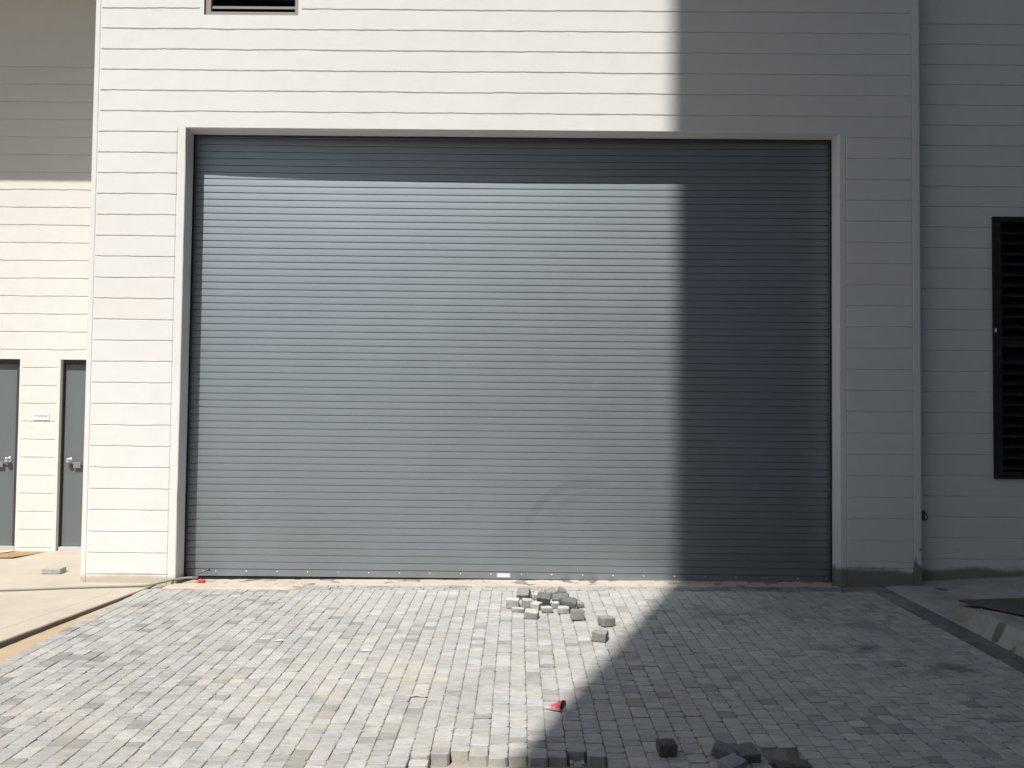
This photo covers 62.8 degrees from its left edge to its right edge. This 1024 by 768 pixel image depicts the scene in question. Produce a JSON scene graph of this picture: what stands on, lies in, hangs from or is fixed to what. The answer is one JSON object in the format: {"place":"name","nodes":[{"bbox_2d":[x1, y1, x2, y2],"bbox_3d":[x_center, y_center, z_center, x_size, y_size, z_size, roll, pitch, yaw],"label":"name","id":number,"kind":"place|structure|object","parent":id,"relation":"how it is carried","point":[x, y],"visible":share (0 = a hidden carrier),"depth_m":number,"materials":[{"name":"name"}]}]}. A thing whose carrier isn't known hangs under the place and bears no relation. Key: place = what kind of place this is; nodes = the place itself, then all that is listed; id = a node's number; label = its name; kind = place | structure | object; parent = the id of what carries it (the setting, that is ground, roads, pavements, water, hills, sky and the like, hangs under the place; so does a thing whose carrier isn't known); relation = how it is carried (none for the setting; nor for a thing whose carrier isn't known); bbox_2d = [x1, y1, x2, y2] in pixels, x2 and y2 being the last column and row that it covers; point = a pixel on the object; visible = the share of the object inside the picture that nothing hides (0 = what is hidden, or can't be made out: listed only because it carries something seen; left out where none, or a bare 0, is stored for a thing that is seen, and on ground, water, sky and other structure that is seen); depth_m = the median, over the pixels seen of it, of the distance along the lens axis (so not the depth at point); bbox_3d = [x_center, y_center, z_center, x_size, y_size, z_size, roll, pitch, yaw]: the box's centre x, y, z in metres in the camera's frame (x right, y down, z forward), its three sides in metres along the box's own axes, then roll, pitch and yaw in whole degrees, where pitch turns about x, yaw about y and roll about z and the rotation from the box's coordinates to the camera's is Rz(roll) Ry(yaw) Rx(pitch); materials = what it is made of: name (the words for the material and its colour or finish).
{"place":"outdoors","nodes":[
{"label":"outdoors","id":0,"kind":"place"},
{"bbox_2d":[0,550,153,642],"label":"concrete apron","id":1,"kind":"object","parent":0,"point":[22,612],"visible":0.57,"depth_m":7.52,"materials":[{"name":"beige concrete"}]},
{"bbox_2d":[0,550,43,557],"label":"cardboard sheet","id":2,"kind":"object","parent":1,"relation":"on","point":[9,553],"visible":1,"depth_m":9.25,"materials":[{"name":"brown cardboard"}]},
{"bbox_2d":[41,566,66,573],"bbox_3d":[-4.573,1.860,8.372,0.187,0.054,0.132,1,-2,-3],"label":"stone slab","id":3,"kind":"object","parent":1,"relation":"on","point":[52,570],"depth_m":8.31,"materials":[{"name":"grey stone"}]},
{"bbox_2d":[0,569,209,590],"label":"hose","id":4,"kind":"object","parent":1,"relation":"on","point":[116,586],"visible":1,"depth_m":7.75,"materials":[{"name":"grey rubber"}]},
{"bbox_2d":[162,583,296,589],"bbox_3d":[-2.603,1.935,7.882,1.320,0.089,0.205,1,-2,0],"label":"mortar bed","id":5,"kind":"object","parent":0,"point":[223,586],"visible":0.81,"depth_m":7.86,"materials":[{"name":"beige concrete"}]},
{"bbox_2d":[179,579,839,587],"bbox_3d":[-0.048,1.930,8.237,6.313,0.063,0.650,1,-2,0],"label":"threshold strip","id":6,"kind":"object","parent":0,"point":[437,582],"visible":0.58,"depth_m":8.09,"materials":[{"name":"beige concrete"}]},
{"bbox_2d":[0,579,1023,767],"bbox_3d":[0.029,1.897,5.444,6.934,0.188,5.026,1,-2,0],"label":"paving","id":7,"kind":"structure","parent":0,"point":[866,622],"depth_m":5.22,"materials":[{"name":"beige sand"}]},
{"bbox_2d":[406,694,427,696],"bbox_3d":[-0.571,1.847,4.981,0.153,0.016,0.046,1,-2,0],"label":"dry scrap","id":8,"kind":"object","parent":7,"relation":"on","point":[420,695],"visible":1,"depth_m":4.97,"materials":[{"name":"beige"}]},
{"bbox_2d":[506,597,519,607],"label":"loose paver","id":9,"kind":"object","parent":7,"relation":"on","point":[511,602],"visible":0.95,"depth_m":7.09,"materials":[{"name":"concrete"}]},
{"bbox_2d":[511,607,524,611],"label":"loose paver","id":10,"kind":"object","parent":7,"relation":"on","point":[517,609],"visible":0.98,"depth_m":6.96,"materials":[{"name":"concrete"}]},
{"bbox_2d":[516,587,530,599],"bbox_3d":[0.101,1.864,7.436,0.121,0.077,0.109,-6,29,14],"label":"loose paver","id":11,"kind":"object","parent":7,"relation":"on","point":[522,592],"visible":0.83,"depth_m":7.40,"materials":[{"name":"concrete"}]},
{"bbox_2d":[521,598,531,607],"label":"loose paver","id":12,"kind":"object","parent":7,"relation":"on","point":[526,602],"visible":0.84,"depth_m":7.08,"materials":[{"name":"concrete"}]},
{"bbox_2d":[524,608,538,619],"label":"loose paver","id":13,"kind":"object","parent":7,"relation":"on","point":[531,613],"visible":1,"depth_m":6.73,"materials":[{"name":"concrete"}]},
{"bbox_2d":[531,593,537,599],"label":"loose paver","id":14,"kind":"object","parent":7,"relation":"on","point":[533,596],"visible":0.52,"depth_m":7.40,"materials":[{"name":"concrete"}]},
{"bbox_2d":[530,601,542,609],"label":"loose paver","id":15,"kind":"object","parent":7,"relation":"on","point":[536,605],"visible":0.8,"depth_m":7.03,"materials":[{"name":"concrete"}]},
{"bbox_2d":[537,591,550,603],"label":"loose paver","id":16,"kind":"object","parent":7,"relation":"on","point":[544,597],"visible":0.95,"depth_m":7.16,"materials":[{"name":"concrete"}]},
{"bbox_2d":[541,606,552,612],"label":"loose paver","id":17,"kind":"object","parent":7,"relation":"on","point":[546,609],"visible":1,"depth_m":6.93,"materials":[{"name":"concrete"}]},
{"bbox_2d":[544,588,556,598],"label":"loose paver","id":18,"kind":"object","parent":7,"relation":"on","point":[552,591],"visible":0.46,"depth_m":7.43,"materials":[{"name":"concrete"}]},
{"bbox_2d":[551,601,559,607],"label":"loose paver","id":19,"kind":"object","parent":7,"relation":"on","point":[555,604],"visible":0.85,"depth_m":7.09,"materials":[{"name":"concrete"}]},
{"bbox_2d":[544,700,567,710],"bbox_3d":[0.245,1.820,4.752,0.138,0.065,0.058,0,-2,12],"label":"paper cone","id":20,"kind":"object","parent":7,"relation":"on","point":[559,706],"visible":1,"depth_m":4.75,"materials":[{"name":"red"}]},
{"bbox_2d":[552,593,568,603],"bbox_3d":[0.420,1.855,7.241,0.143,0.062,0.102,-8,15,10],"label":"loose paver","id":21,"kind":"object","parent":7,"relation":"on","point":[558,598],"visible":0.54,"depth_m":7.23,"materials":[{"name":"concrete"}]},
{"bbox_2d":[557,586,566,593],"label":"loose paver","id":22,"kind":"object","parent":7,"relation":"on","point":[560,590],"visible":0.59,"depth_m":7.43,"materials":[{"name":"concrete"}]},
{"bbox_2d":[558,606,569,613],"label":"loose paver","id":23,"kind":"object","parent":7,"relation":"on","point":[563,609],"visible":1,"depth_m":6.90,"materials":[{"name":"concrete"}]},
{"bbox_2d":[561,596,577,608],"bbox_3d":[0.483,1.834,7.037,0.128,0.069,0.097,10,16,13],"label":"loose paver","id":24,"kind":"object","parent":7,"relation":"on","point":[571,602],"visible":0.96,"depth_m":7.00,"materials":[{"name":"concrete"}]},
{"bbox_2d":[570,609,584,620],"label":"loose paver","id":25,"kind":"object","parent":7,"relation":"on","point":[576,614],"visible":1,"depth_m":6.69,"materials":[{"name":"concrete"}]},
{"bbox_2d":[577,602,584,607],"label":"loose paver","id":26,"kind":"object","parent":7,"relation":"on","point":[580,604],"visible":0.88,"depth_m":7.12,"materials":[{"name":"concrete"}]},
{"bbox_2d":[591,629,608,642],"bbox_3d":[0.646,1.847,6.148,0.115,0.074,0.107,0,-2,20],"label":"loose paver","id":27,"kind":"object","parent":7,"relation":"on","point":[598,635],"visible":1,"depth_m":6.11,"materials":[{"name":"concrete"}]},
{"bbox_2d":[598,615,614,626],"bbox_3d":[0.741,1.857,6.564,0.114,0.072,0.106,1,-2,-24],"label":"loose paver","id":28,"kind":"object","parent":7,"relation":"on","point":[606,620],"visible":1,"depth_m":6.53,"materials":[{"name":"concrete"}]},
{"bbox_2d":[656,738,677,756],"bbox_3d":[0.772,1.815,4.185,0.095,0.065,0.090,1,-2,-2],"label":"loose paver","id":29,"kind":"object","parent":7,"relation":"on","point":[665,747],"visible":1,"depth_m":4.14,"materials":[{"name":"concrete"}]},
{"bbox_2d":[711,740,736,757],"bbox_3d":[1.055,1.819,4.153,0.119,0.052,0.095,10,6,24],"label":"loose paver","id":30,"kind":"object","parent":7,"relation":"on","point":[720,749],"visible":0.66,"depth_m":4.13,"materials":[{"name":"concrete"}]},
{"bbox_2d":[717,753,746,767],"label":"loose paver","id":31,"kind":"object","parent":7,"relation":"on","point":[732,760],"visible":1,"depth_m":3.98,"materials":[{"name":"concrete"}]},
{"bbox_2d":[734,742,761,764],"bbox_3d":[1.155,1.821,4.119,0.106,0.068,0.106,-3,8,-10],"label":"loose paver","id":32,"kind":"object","parent":7,"relation":"on","point":[749,752],"visible":0.73,"depth_m":4.09,"materials":[{"name":"concrete"}]},
{"bbox_2d":[772,760,792,767],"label":"loose paver","id":33,"kind":"object","parent":7,"relation":"on","point":[781,764],"visible":0.98,"depth_m":4.09,"materials":[{"name":"concrete"}]},
{"bbox_2d":[791,759,812,767],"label":"loose paver","id":34,"kind":"object","parent":7,"relation":"on","point":[799,763],"visible":0.95,"depth_m":4.08,"materials":[{"name":"concrete"}]},
{"bbox_2d":[869,589,1023,673],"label":"border paving","id":35,"kind":"structure","parent":0,"point":[1002,654],"depth_m":6.44,"materials":[{"name":"grey concrete"}]},
{"bbox_2d":[885,576,1023,657],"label":"concrete walk","id":36,"kind":"structure","parent":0,"point":[1003,629],"depth_m":7.27,"materials":[{"name":"grey concrete"}]},
{"bbox_2d":[958,598,1023,614],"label":"board","id":37,"kind":"object","parent":36,"relation":"on","point":[1013,605],"visible":1,"depth_m":6.88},
{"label":"yard","id":38,"kind":"structure","parent":0,"visible":0},
{"bbox_2d":[0,585,155,648],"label":"slab edge","id":39,"kind":"object","parent":38,"relation":"on","point":[23,636],"visible":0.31,"depth_m":6.52,"materials":[{"name":"grey concrete"}]},
{"bbox_2d":[0,0,1023,587],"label":"building","id":40,"kind":"structure","parent":38,"relation":"on","point":[688,290],"depth_m":8.27,"materials":[{"name":"white paint"}]},
{"bbox_2d":[0,359,19,549],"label":"door","id":41,"kind":"structure","parent":40,"relation":"in","point":[9,373],"depth_m":9.55,"materials":[{"name":"grey paint"}]},
{"bbox_2d":[33,413,48,419],"bbox_3d":[-5.323,0.369,9.476,0.180,0.074,0.010,1,-2,0],"label":"sign","id":42,"kind":"object","parent":40,"relation":"attached to","point":[40,416],"visible":1,"depth_m":9.47,"materials":[{"name":"white plastic"}]},
{"bbox_2d":[58,360,85,550],"bbox_3d":[-4.657,0.831,9.524,0.936,2.207,0.110,1,-2,0],"label":"door","id":43,"kind":"structure","parent":40,"relation":"in","point":[74,371],"depth_m":9.54,"materials":[{"name":"grey paint"}]},
{"bbox_2d":[175,127,840,582],"bbox_3d":[0.018,-0.406,8.587,7.100,4.880,0.705,1,-2,0],"label":"roller door","id":44,"kind":"structure","parent":40,"relation":"in","point":[411,357],"depth_m":8.31,"materials":[{"name":"grey paint"}]},
{"bbox_2d":[922,510,927,520],"bbox_3d":[4.016,1.279,8.150,0.032,0.100,0.057,1,-2,-13],"label":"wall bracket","id":45,"kind":"object","parent":40,"relation":"attached to","point":[923,515],"depth_m":8.16,"materials":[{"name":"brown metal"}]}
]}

